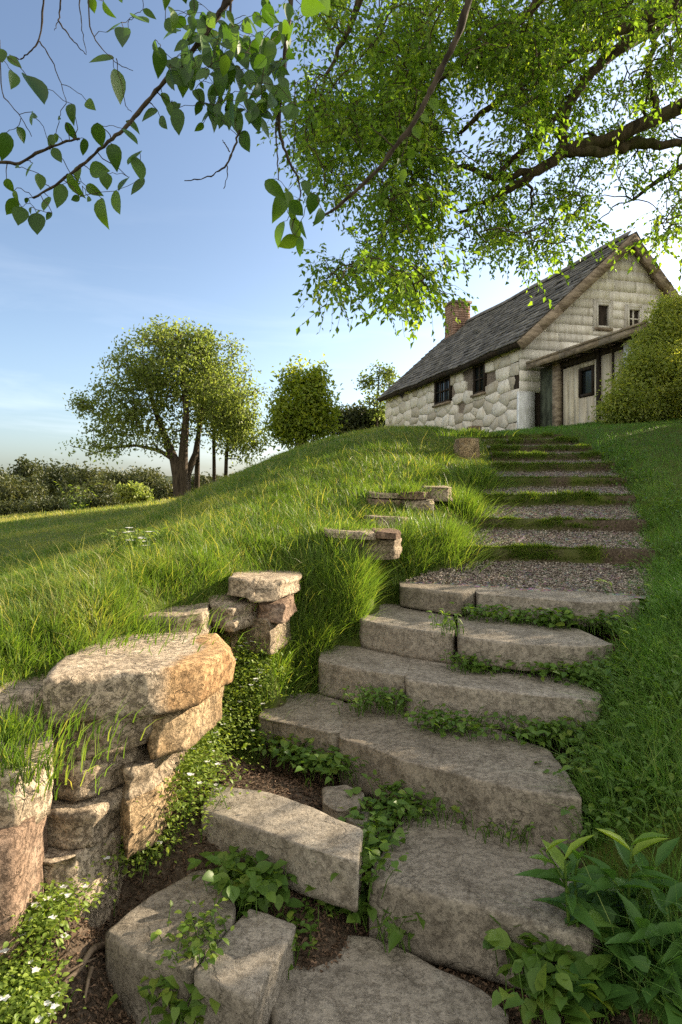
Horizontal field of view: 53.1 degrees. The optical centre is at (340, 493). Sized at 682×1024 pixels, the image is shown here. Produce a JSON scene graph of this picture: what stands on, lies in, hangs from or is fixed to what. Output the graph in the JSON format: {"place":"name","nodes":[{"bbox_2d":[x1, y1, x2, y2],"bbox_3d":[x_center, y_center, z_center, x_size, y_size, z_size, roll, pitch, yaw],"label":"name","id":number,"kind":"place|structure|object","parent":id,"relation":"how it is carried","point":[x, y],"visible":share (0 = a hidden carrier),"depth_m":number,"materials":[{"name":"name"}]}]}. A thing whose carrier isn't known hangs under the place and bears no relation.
{"place":"outdoors","nodes":[
{"label":"outdoors","id":0,"kind":"place"},
{"bbox_2d":[0,0,308,234],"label":"leafy branch","id":1,"kind":"object","parent":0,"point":[186,70],"visible":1,"depth_m":2.29,"materials":[{"name":"green plant"}]},
{"bbox_2d":[264,0,329,255],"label":"leafy branch","id":2,"kind":"object","parent":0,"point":[283,201],"visible":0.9,"depth_m":2.40,"materials":[{"name":"green plant"}]},
{"bbox_2d":[0,417,681,1023],"bbox_3d":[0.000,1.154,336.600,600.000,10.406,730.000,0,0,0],"label":"ground","id":3,"kind":"structure","parent":0,"point":[128,887],"depth_m":3.16,"materials":[{"name":"plant"}]},
{"bbox_2d":[0,816,48,962],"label":"wall stone","id":4,"kind":"object","parent":3,"relation":"on","point":[24,846],"visible":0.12,"depth_m":1.92,"materials":[{"name":"stone"}]},
{"bbox_2d":[0,722,53,827],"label":"wall stone","id":5,"kind":"object","parent":4,"relation":"on","point":[36,807],"visible":0.31,"depth_m":1.99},
{"bbox_2d":[0,674,46,726],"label":"wall stone","id":6,"kind":"object","parent":5,"relation":"on","point":[25,691],"visible":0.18,"depth_m":2.33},
{"bbox_2d":[0,472,58,507],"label":"bush","id":7,"kind":"object","parent":3,"relation":"on","point":[10,491],"visible":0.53,"depth_m":60.49,"materials":[{"name":"green plant"}]},
{"bbox_2d":[0,930,86,1023],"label":"cushion plant","id":8,"kind":"object","parent":3,"relation":"on","point":[29,1002],"visible":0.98,"depth_m":1.79,"materials":[{"name":"green plant"}]},
{"bbox_2d":[3,855,119,964],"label":"cushion plant","id":9,"kind":"object","parent":3,"relation":"on","point":[54,916],"visible":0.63,"depth_m":1.97,"materials":[{"name":"green plant"}]},
{"bbox_2d":[0,593,140,716],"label":"grass tuft","id":10,"kind":"object","parent":3,"relation":"on","point":[11,647],"visible":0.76,"depth_m":2.58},
{"bbox_2d":[0,678,153,794],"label":"grass tuft","id":11,"kind":"object","parent":3,"relation":"on","point":[10,726],"visible":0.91,"depth_m":2.12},
{"bbox_2d":[0,710,160,810],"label":"grass tuft","id":12,"kind":"object","parent":3,"relation":"on","point":[15,760],"visible":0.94,"depth_m":1.99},
{"bbox_2d":[43,826,130,928],"bbox_3d":[-1.007,1.283,2.474,0.542,0.332,0.738,0,0,0],"label":"wall stone","id":13,"kind":"object","parent":3,"relation":"on","point":[58,863],"visible":0.1,"depth_m":2.21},
{"bbox_2d":[47,784,122,848],"bbox_3d":[-1.009,1.075,2.513,0.574,0.147,0.650,0,0,0],"label":"wall stone","id":14,"kind":"object","parent":13,"relation":"on","point":[90,822],"visible":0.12,"depth_m":2.22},
{"bbox_2d":[52,743,146,800],"bbox_3d":[-0.918,0.960,2.642,0.462,0.147,0.768,0,0,-20],"label":"wall stone","id":15,"kind":"object","parent":14,"relation":"on","point":[111,780],"visible":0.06,"depth_m":2.29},
{"bbox_2d":[52,715,153,759],"bbox_3d":[-0.916,0.837,2.595,0.513,0.161,0.668,0,0,0],"label":"wall stone","id":16,"kind":"object","parent":15,"relation":"on","point":[132,731],"visible":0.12,"depth_m":2.32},
{"bbox_2d":[119,770,180,859],"bbox_3d":[-0.737,1.135,2.613,0.266,0.190,0.701,0,0,-23],"label":"wall stone","id":17,"kind":"object","parent":13,"relation":"on","point":[145,810],"visible":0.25,"depth_m":2.33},
{"bbox_2d":[122,745,187,800],"bbox_3d":[-0.761,0.988,2.738,0.285,0.151,0.851,0,0,0],"label":"wall stone","id":18,"kind":"object","parent":17,"relation":"on","point":[144,773],"visible":0.17,"depth_m":2.40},
{"bbox_2d":[147,685,224,758],"bbox_3d":[-0.655,0.867,2.872,0.313,0.219,0.944,0,0,-7],"label":"wall stone","id":19,"kind":"object","parent":18,"relation":"on","point":[179,731],"visible":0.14,"depth_m":2.50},
{"bbox_2d":[43,632,235,724],"bbox_3d":[-0.771,0.702,2.705,0.654,0.198,0.967,0,0,0],"label":"wall stone","id":20,"kind":"object","parent":19,"relation":"on","point":[176,674],"visible":0.94,"depth_m":2.43,"materials":[{"name":"stone"}]},
{"bbox_2d":[0,496,182,522],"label":"meadow grass","id":21,"kind":"structure","parent":3,"relation":"on","point":[79,512],"depth_m":22.99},
{"bbox_2d":[61,487,125,510],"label":"hedge bush","id":22,"kind":"object","parent":3,"relation":"on","point":[103,500],"visible":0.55,"depth_m":35.60,"materials":[{"name":"green plant"}]},
{"bbox_2d":[0,587,209,683],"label":"grass tuft","id":23,"kind":"object","parent":3,"relation":"on","point":[49,631],"visible":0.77,"depth_m":2.75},
{"bbox_2d":[112,480,153,504],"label":"bush","id":24,"kind":"object","parent":3,"relation":"on","point":[133,492],"visible":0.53,"depth_m":47.16,"materials":[{"name":"green plant"}]},
{"bbox_2d":[10,567,257,646],"bbox_3d":[-0.923,0.512,3.079,1.204,0.307,0.809,0,0,0],"label":"grass tuft","id":25,"kind":"object","parent":3,"relation":"on","point":[134,616],"visible":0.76,"depth_m":3.10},
{"bbox_2d":[33,543,257,615],"bbox_3d":[-0.868,0.460,3.632,1.343,0.359,0.937,0,0,0],"label":"grass tuft","id":26,"kind":"object","parent":3,"relation":"on","point":[175,574],"visible":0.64,"depth_m":3.62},
{"bbox_2d":[96,808,204,885],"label":"cushion plant","id":27,"kind":"object","parent":3,"relation":"on","point":[149,851],"visible":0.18,"depth_m":2.35,"materials":[{"name":"green plant"}]},
{"bbox_2d":[129,468,191,499],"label":"bush","id":28,"kind":"object","parent":3,"relation":"on","point":[163,490],"visible":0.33,"depth_m":65.37,"materials":[{"name":"green plant"}]},
{"bbox_2d":[55,314,270,497],"bbox_3d":[-7.050,-3.353,28.038,7.815,7.857,5.691,0,0,31],"label":"meadow tree","id":29,"kind":"object","parent":3,"relation":"on","point":[174,350],"visible":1,"depth_m":27.61,"materials":[{"name":"green plant"}]},
{"bbox_2d":[107,974,219,1023],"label":"weed clump","id":30,"kind":"object","parent":3,"relation":"on","point":[191,1012],"visible":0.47,"depth_m":1.85,"materials":[{"name":"green plant"}]},
{"bbox_2d":[105,867,235,1023],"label":"stone slab","id":31,"kind":"structure","parent":3,"relation":"on","point":[133,953],"depth_m":2.00,"materials":[{"name":"stone"}]},
{"bbox_2d":[141,602,210,633],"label":"wall stone","id":32,"kind":"object","parent":3,"relation":"on","point":[203,608],"visible":0.38,"depth_m":3.25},
{"bbox_2d":[136,709,266,844],"bbox_3d":[-0.637,1.099,2.742,0.729,0.280,1.012,0,0,0],"label":"cushion plant","id":33,"kind":"object","parent":3,"relation":"on","point":[190,772],"visible":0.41,"depth_m":2.60,"materials":[{"name":"green plant"}]},
{"bbox_2d":[213,372,275,477],"bbox_3d":[-4.520,-2.489,30.442,3.691,5.980,2.794,0,0,0],"label":"slim tree","id":34,"kind":"object","parent":3,"relation":"on","point":[254,442],"visible":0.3,"depth_m":30.38,"materials":[{"name":"green plant"}]},
{"bbox_2d":[194,909,295,1023],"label":"stone slab","id":35,"kind":"structure","parent":3,"relation":"on","point":[242,980],"depth_m":1.89,"materials":[{"name":"stone"}]},
{"bbox_2d":[150,897,249,970],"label":"weed clump","id":36,"kind":"object","parent":35,"relation":"on","point":[194,950],"visible":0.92,"depth_m":1.97,"materials":[{"name":"green plant"}]},
{"bbox_2d":[197,676,300,755],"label":"cushion plant","id":37,"kind":"object","parent":3,"relation":"on","point":[233,717],"visible":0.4,"depth_m":3.26,"materials":[{"name":"green plant"}]},
{"bbox_2d":[187,846,312,921],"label":"weed clump","id":38,"kind":"object","parent":3,"relation":"on","point":[251,882],"visible":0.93,"depth_m":2.21,"materials":[{"name":"green plant"}]},
{"bbox_2d":[0,422,509,761],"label":"grass","id":39,"kind":"structure","parent":3,"relation":"on","point":[16,574],"depth_m":5.46,"materials":[{"name":"plant"}]},
{"bbox_2d":[211,629,304,715],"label":"cushion plant","id":40,"kind":"object","parent":3,"relation":"on","point":[236,675],"visible":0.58,"depth_m":3.40,"materials":[{"name":"green plant"}]},
{"bbox_2d":[182,519,349,579],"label":"grass tuft","id":41,"kind":"object","parent":3,"relation":"on","point":[271,543],"visible":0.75,"depth_m":4.38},
{"bbox_2d":[242,617,291,654],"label":"wall stone","id":42,"kind":"object","parent":3,"relation":"on","point":[270,632],"visible":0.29,"depth_m":3.53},
{"bbox_2d":[208,593,257,631],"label":"wall stone","id":43,"kind":"object","parent":42,"relation":"on","point":[235,612],"visible":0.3,"depth_m":3.48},
{"bbox_2d":[227,569,301,602],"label":"wall stone","id":44,"kind":"object","parent":43,"relation":"on","point":[271,585],"visible":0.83,"depth_m":3.56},
{"bbox_2d":[257,594,296,623],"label":"wall stone","id":45,"kind":"object","parent":42,"relation":"on","point":[282,610],"visible":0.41,"depth_m":3.53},
{"bbox_2d":[193,559,351,757],"bbox_3d":[-0.297,0.807,3.688,1.180,0.964,1.328,0,0,-30],"label":"grass tuft","id":46,"kind":"object","parent":3,"relation":"on","point":[287,683],"visible":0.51,"depth_m":3.61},
{"bbox_2d":[201,786,362,912],"bbox_3d":[-0.211,1.228,2.436,0.766,0.164,0.258,0,0,32],"label":"stone step","id":47,"kind":"object","parent":3,"relation":"on","point":[300,838],"visible":0.89,"depth_m":2.32,"materials":[{"name":"stone"}]},
{"bbox_2d":[206,526,393,691],"bbox_3d":[-0.158,0.654,4.168,1.505,0.972,1.087,0,0,-40],"label":"grass tuft","id":48,"kind":"object","parent":3,"relation":"on","point":[352,600],"visible":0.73,"depth_m":4.08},
{"bbox_2d":[268,897,332,979],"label":"weed clump","id":49,"kind":"object","parent":3,"relation":"on","point":[291,912],"visible":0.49,"depth_m":2.13,"materials":[{"name":"green plant"}]},
{"bbox_2d":[255,351,347,451],"bbox_3d":[-1.256,-2.693,21.984,3.013,3.736,2.280,0,0,0],"label":"bushy tree","id":50,"kind":"object","parent":3,"relation":"on","point":[305,415],"visible":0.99,"depth_m":21.66,"materials":[{"name":"green plant"}]},
{"bbox_2d":[258,693,344,759],"bbox_3d":[-0.186,1.133,3.369,0.424,0.134,0.615,0,0,0],"label":"stone step","id":51,"kind":"object","parent":3,"relation":"on","point":[318,720],"visible":0.66,"depth_m":3.24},
{"bbox_2d":[201,526,406,722],"bbox_3d":[-0.206,0.685,3.775,1.536,1.014,1.783,0,0,0],"label":"grass tuft","id":52,"kind":"object","parent":3,"relation":"on","point":[319,641],"visible":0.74,"depth_m":3.92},
{"bbox_2d":[216,513,394,661],"bbox_3d":[-0.158,0.589,4.293,1.161,0.916,1.635,0,0,14],"label":"grass tuft","id":53,"kind":"object","parent":3,"relation":"on","point":[325,578],"visible":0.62,"depth_m":4.21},
{"bbox_2d":[251,733,368,787],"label":"weed clump","id":54,"kind":"object","parent":3,"relation":"on","point":[310,760],"visible":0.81,"depth_m":2.96,"materials":[{"name":"green plant"}]},
{"bbox_2d":[1,604,650,1023],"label":"leaf litter","id":55,"kind":"object","parent":3,"relation":"on","point":[95,932],"visible":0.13,"depth_m":2.19,"materials":[{"name":"plant"}]},
{"bbox_2d":[322,785,363,821],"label":"paving stone","id":56,"kind":"object","parent":3,"relation":"on","point":[334,798],"visible":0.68,"depth_m":2.65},
{"bbox_2d":[275,521,412,652],"bbox_3d":[-0.156,0.548,4.276,1.055,0.851,1.568,0,0,26],"label":"grass tuft","id":57,"kind":"object","parent":3,"relation":"on","point":[368,573],"visible":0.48,"depth_m":4.30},
{"bbox_2d":[321,881,389,938],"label":"weed clump","id":58,"kind":"object","parent":3,"relation":"on","point":[353,917],"visible":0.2,"depth_m":2.21,"materials":[{"name":"green plant"}]},
{"bbox_2d":[318,645,412,709],"bbox_3d":[0.161,0.988,3.800,0.569,0.184,0.856,0,0,0],"label":"stone step","id":59,"kind":"object","parent":3,"relation":"on","point":[353,667],"visible":0.66,"depth_m":3.58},
{"bbox_2d":[348,538,401,559],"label":"wall stone","id":60,"kind":"object","parent":3,"relation":"on","point":[393,549],"visible":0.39,"depth_m":4.50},
{"bbox_2d":[351,359,400,427],"bbox_3d":[1.732,-3.703,32.009,2.507,5.164,1.837,0,0,0],"label":"sapling","id":61,"kind":"object","parent":3,"relation":"on","point":[388,381],"visible":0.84,"depth_m":31.86,"materials":[{"name":"green plant"}]},
{"bbox_2d":[271,935,508,1023],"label":"stone slab","id":62,"kind":"structure","parent":3,"relation":"on","point":[368,980],"depth_m":1.94,"materials":[{"name":"stone"}]},
{"bbox_2d":[359,890,424,953],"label":"weed clump","id":63,"kind":"object","parent":3,"relation":"on","point":[395,936],"visible":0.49,"depth_m":2.13,"materials":[{"name":"green plant"}]},
{"bbox_2d":[359,604,454,663],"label":"stone step","id":64,"kind":"object","parent":3,"relation":"on","point":[398,630],"visible":0.74,"depth_m":3.83,"materials":[{"name":"stone"}]},
{"bbox_2d":[343,505,501,596],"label":"grass tuft","id":65,"kind":"object","parent":3,"relation":"on","point":[406,538],"visible":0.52,"depth_m":4.96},
{"bbox_2d":[399,580,475,615],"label":"stone step","id":66,"kind":"object","parent":3,"relation":"on","point":[431,597],"visible":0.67,"depth_m":4.24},
{"bbox_2d":[370,510,530,601],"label":"grass tuft","id":67,"kind":"object","parent":3,"relation":"on","point":[418,558],"visible":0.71,"depth_m":4.79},
{"bbox_2d":[339,703,583,855],"bbox_3d":[0.463,1.173,2.972,1.358,0.213,0.642,0,0,44],"label":"stone step","id":68,"kind":"object","parent":3,"relation":"on","point":[484,779],"visible":0.77,"depth_m":2.69,"materials":[{"name":"stone"}]},
{"bbox_2d":[331,684,406,716],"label":"weed clump","id":69,"kind":"object","parent":68,"relation":"on","point":[367,695],"visible":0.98,"depth_m":3.29,"materials":[{"name":"green plant"}]},
{"bbox_2d":[402,698,506,741],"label":"weed clump","id":70,"kind":"object","parent":68,"relation":"on","point":[455,722],"visible":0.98,"depth_m":3.04,"materials":[{"name":"green plant"}]},
{"bbox_2d":[378,501,544,572],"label":"grass tuft","id":71,"kind":"object","parent":3,"relation":"on","point":[451,534],"visible":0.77,"depth_m":5.04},
{"bbox_2d":[386,475,548,531],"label":"grass tuft","id":72,"kind":"object","parent":3,"relation":"on","point":[468,504],"visible":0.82,"depth_m":6.05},
{"bbox_2d":[256,0,681,347],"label":"broadleaf tree","id":73,"kind":"object","parent":3,"relation":"on","point":[507,51],"visible":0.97,"depth_m":6.22,"materials":[{"name":"green plant"}]},
{"bbox_2d":[312,0,471,223],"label":"leafy branch","id":74,"kind":"object","parent":73,"relation":"attached to","point":[415,130],"visible":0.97,"depth_m":3.19,"materials":[{"name":"green plant"}]},
{"bbox_2d":[421,456,539,493],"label":"grass tuft","id":75,"kind":"object","parent":3,"relation":"on","point":[481,478],"visible":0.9,"depth_m":7.30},
{"bbox_2d":[369,815,600,989],"bbox_3d":[0.497,1.352,2.317,0.755,0.216,0.560,0,0,26],"label":"stone step","id":76,"kind":"object","parent":3,"relation":"on","point":[454,883],"visible":0.74,"depth_m":2.15,"materials":[{"name":"stone"}]},
{"bbox_2d":[315,787,415,899],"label":"weed clump","id":77,"kind":"object","parent":76,"relation":"on","point":[369,853],"visible":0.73,"depth_m":2.39,"materials":[{"name":"green plant"}]},
{"bbox_2d":[349,769,461,837],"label":"weed clump","id":78,"kind":"object","parent":76,"relation":"on","point":[399,804],"visible":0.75,"depth_m":2.60,"materials":[{"name":"green plant"}]},
{"bbox_2d":[404,800,534,851],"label":"weed clump","id":79,"kind":"object","parent":76,"relation":"on","point":[528,828],"visible":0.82,"depth_m":2.48,"materials":[{"name":"green plant"}]},
{"bbox_2d":[405,651,601,742],"bbox_3d":[0.791,0.988,3.462,0.998,0.185,0.732,0,0,20],"label":"stone step","id":80,"kind":"object","parent":3,"relation":"on","point":[440,684],"visible":0.62,"depth_m":3.17,"materials":[{"name":"stone"}]},
{"bbox_2d":[484,655,622,691],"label":"weed clump","id":81,"kind":"object","parent":80,"relation":"on","point":[572,674],"visible":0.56,"depth_m":3.25,"materials":[{"name":"green plant"}]},
{"bbox_2d":[376,230,680,431],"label":"stone cottage","id":82,"kind":"structure","parent":3,"relation":"on","point":[515,361],"depth_m":18.28,"materials":[{"name":"white stone"}]},
{"bbox_2d":[540,365,551,427],"bbox_3d":[5.261,-2.080,17.258,0.061,2.260,0.716,0,0,-16],"label":"door","id":83,"kind":"structure","parent":82,"relation":"in","point":[546,372],"depth_m":17.32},
{"bbox_2d":[406,434,654,598],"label":"gravel path","id":84,"kind":"structure","parent":3,"relation":"on","point":[531,588],"depth_m":5.11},
{"bbox_2d":[456,614,612,672],"bbox_3d":[0.978,0.803,3.806,0.735,0.133,1.018,0,0,0],"label":"stone step","id":85,"kind":"object","parent":3,"relation":"on","point":[516,644],"visible":0.78,"depth_m":3.44,"materials":[{"name":"stone"}]},
{"bbox_2d":[442,602,553,625],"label":"weed clump","id":86,"kind":"object","parent":85,"relation":"on","point":[494,615],"visible":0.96,"depth_m":3.92,"materials":[{"name":"green plant"}]},
{"bbox_2d":[524,605,587,629],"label":"weed clump","id":87,"kind":"object","parent":85,"relation":"on","point":[567,615],"visible":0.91,"depth_m":3.75,"materials":[{"name":"green plant"}]},
{"bbox_2d":[490,443,591,452],"bbox_3d":[2.839,-0.643,9.780,1.424,0.240,0.425,0,0,11],"label":"turf riser","id":88,"kind":"object","parent":3,"relation":"on","point":[546,448],"visible":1,"depth_m":9.78,"materials":[{"name":"plant"}]},
{"bbox_2d":[483,914,602,1019],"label":"weed clump","id":89,"kind":"object","parent":3,"relation":"on","point":[530,961],"visible":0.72,"depth_m":1.92,"materials":[{"name":"green plant"}]},
{"bbox_2d":[490,449,600,461],"bbox_3d":[2.685,-0.482,9.013,1.490,0.231,0.418,0,0,7],"label":"turf riser","id":90,"kind":"object","parent":3,"relation":"on","point":[528,456],"visible":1,"depth_m":9.00,"materials":[{"name":"plant"}]},
{"bbox_2d":[487,711,610,753],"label":"weed clump","id":91,"kind":"object","parent":3,"relation":"on","point":[543,727],"visible":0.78,"depth_m":2.92,"materials":[{"name":"green plant"}]},
{"bbox_2d":[491,459,614,472],"bbox_3d":[2.528,-0.315,8.203,1.436,0.233,0.340,0,0,12],"label":"turf riser","id":92,"kind":"object","parent":3,"relation":"on","point":[517,466],"visible":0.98,"depth_m":8.16,"materials":[{"name":"plant"}]},
{"bbox_2d":[475,587,639,625],"bbox_3d":[1.249,0.662,4.163,1.079,0.135,0.585,0,0,34],"label":"stone step","id":93,"kind":"object","parent":3,"relation":"on","point":[588,603],"visible":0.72,"depth_m":3.92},
{"bbox_2d":[479,488,635,506],"bbox_3d":[2.076,0.058,6.619,1.473,0.249,0.398,0,0,6],"label":"turf riser","id":94,"kind":"object","parent":3,"relation":"on","point":[579,498],"visible":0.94,"depth_m":6.56,"materials":[{"name":"plant"}]},
{"bbox_2d":[461,541,654,566],"bbox_3d":[1.555,0.451,4.986,1.339,0.228,0.330,0,0,14],"label":"turf riser","id":95,"kind":"object","parent":3,"relation":"on","point":[547,553],"visible":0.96,"depth_m":4.92,"materials":[{"name":"plant"}]},
{"bbox_2d":[490,474,626,487],"bbox_3d":[2.317,-0.117,7.410,1.479,0.207,0.310,0,0,10],"label":"turf riser","id":96,"kind":"object","parent":3,"relation":"on","point":[573,481],"visible":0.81,"depth_m":7.31,"materials":[{"name":"plant"}]},
{"bbox_2d":[474,515,646,532],"bbox_3d":[1.836,0.276,5.809,1.404,0.201,0.314,0,0,14],"label":"turf riser","id":97,"kind":"object","parent":3,"relation":"on","point":[558,522],"visible":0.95,"depth_m":5.73,"materials":[{"name":"plant"}]},
{"bbox_2d":[492,943,629,1023],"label":"weed clump","id":98,"kind":"object","parent":3,"relation":"on","point":[552,1002],"visible":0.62,"depth_m":1.81,"materials":[{"name":"green plant"}]},
{"bbox_2d":[516,835,616,942],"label":"broad leaved plant","id":99,"kind":"object","parent":3,"relation":"on","point":[580,909],"visible":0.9,"depth_m":1.99,"materials":[{"name":"green plant"}]},
{"bbox_2d":[492,416,681,1023],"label":"lawn grass","id":100,"kind":"structure","parent":3,"relation":"on","point":[675,578],"depth_m":2.89,"materials":[{"name":"plant"}]},
{"bbox_2d":[515,728,681,873],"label":"undergrowth plant","id":101,"kind":"object","parent":3,"relation":"on","point":[565,811],"visible":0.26,"depth_m":2.37,"materials":[{"name":"green plant"}]},
{"bbox_2d":[566,942,652,1023],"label":"heart leaved plant","id":102,"kind":"object","parent":3,"relation":"on","point":[586,1003],"visible":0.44,"depth_m":1.82,"materials":[{"name":"green plant"}]},
{"bbox_2d":[540,745,681,861],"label":"undergrowth plant","id":103,"kind":"object","parent":3,"relation":"on","point":[626,788],"visible":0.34,"depth_m":2.42,"materials":[{"name":"green plant"}]},
{"bbox_2d":[552,742,675,829],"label":"undergrowth plant","id":104,"kind":"object","parent":3,"relation":"on","point":[565,767],"visible":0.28,"depth_m":2.52,"materials":[{"name":"green plant"}]},
{"bbox_2d":[560,873,681,981],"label":"plant","id":105,"kind":"object","parent":3,"relation":"on","point":[599,917],"visible":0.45,"depth_m":1.96,"materials":[{"name":"green plant"}]},
{"bbox_2d":[562,734,681,862],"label":"undergrowth plant","id":106,"kind":"object","parent":3,"relation":"on","point":[643,792],"visible":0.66,"depth_m":2.31,"materials":[{"name":"green plant"}]},
{"bbox_2d":[579,828,679,931],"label":"broad leaved plant","id":107,"kind":"object","parent":3,"relation":"on","point":[629,885],"visible":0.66,"depth_m":1.99,"materials":[{"name":"green plant"}]},
{"bbox_2d":[579,659,681,781],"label":"undergrowth plant","id":108,"kind":"object","parent":3,"relation":"on","point":[675,685],"visible":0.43,"depth_m":2.81,"materials":[{"name":"green plant"}]},
{"bbox_2d":[588,285,681,424],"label":"tall shrub","id":109,"kind":"object","parent":3,"relation":"on","point":[653,362],"visible":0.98,"depth_m":12.28,"materials":[{"name":"green plant"}]},
{"bbox_2d":[599,916,681,1023],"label":"heart leaved plant","id":110,"kind":"object","parent":3,"relation":"on","point":[672,1014],"visible":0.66,"depth_m":1.78,"materials":[{"name":"green plant"}]},
{"bbox_2d":[605,882,681,999],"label":"broad leaved plant","id":111,"kind":"object","parent":3,"relation":"on","point":[661,929],"visible":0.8,"depth_m":1.84,"materials":[{"name":"green plant"}]},
{"bbox_2d":[0,0,681,476],"label":"sky","id":112,"kind":"structure","parent":0,"point":[205,251],"materials":[{"name":"blue"}]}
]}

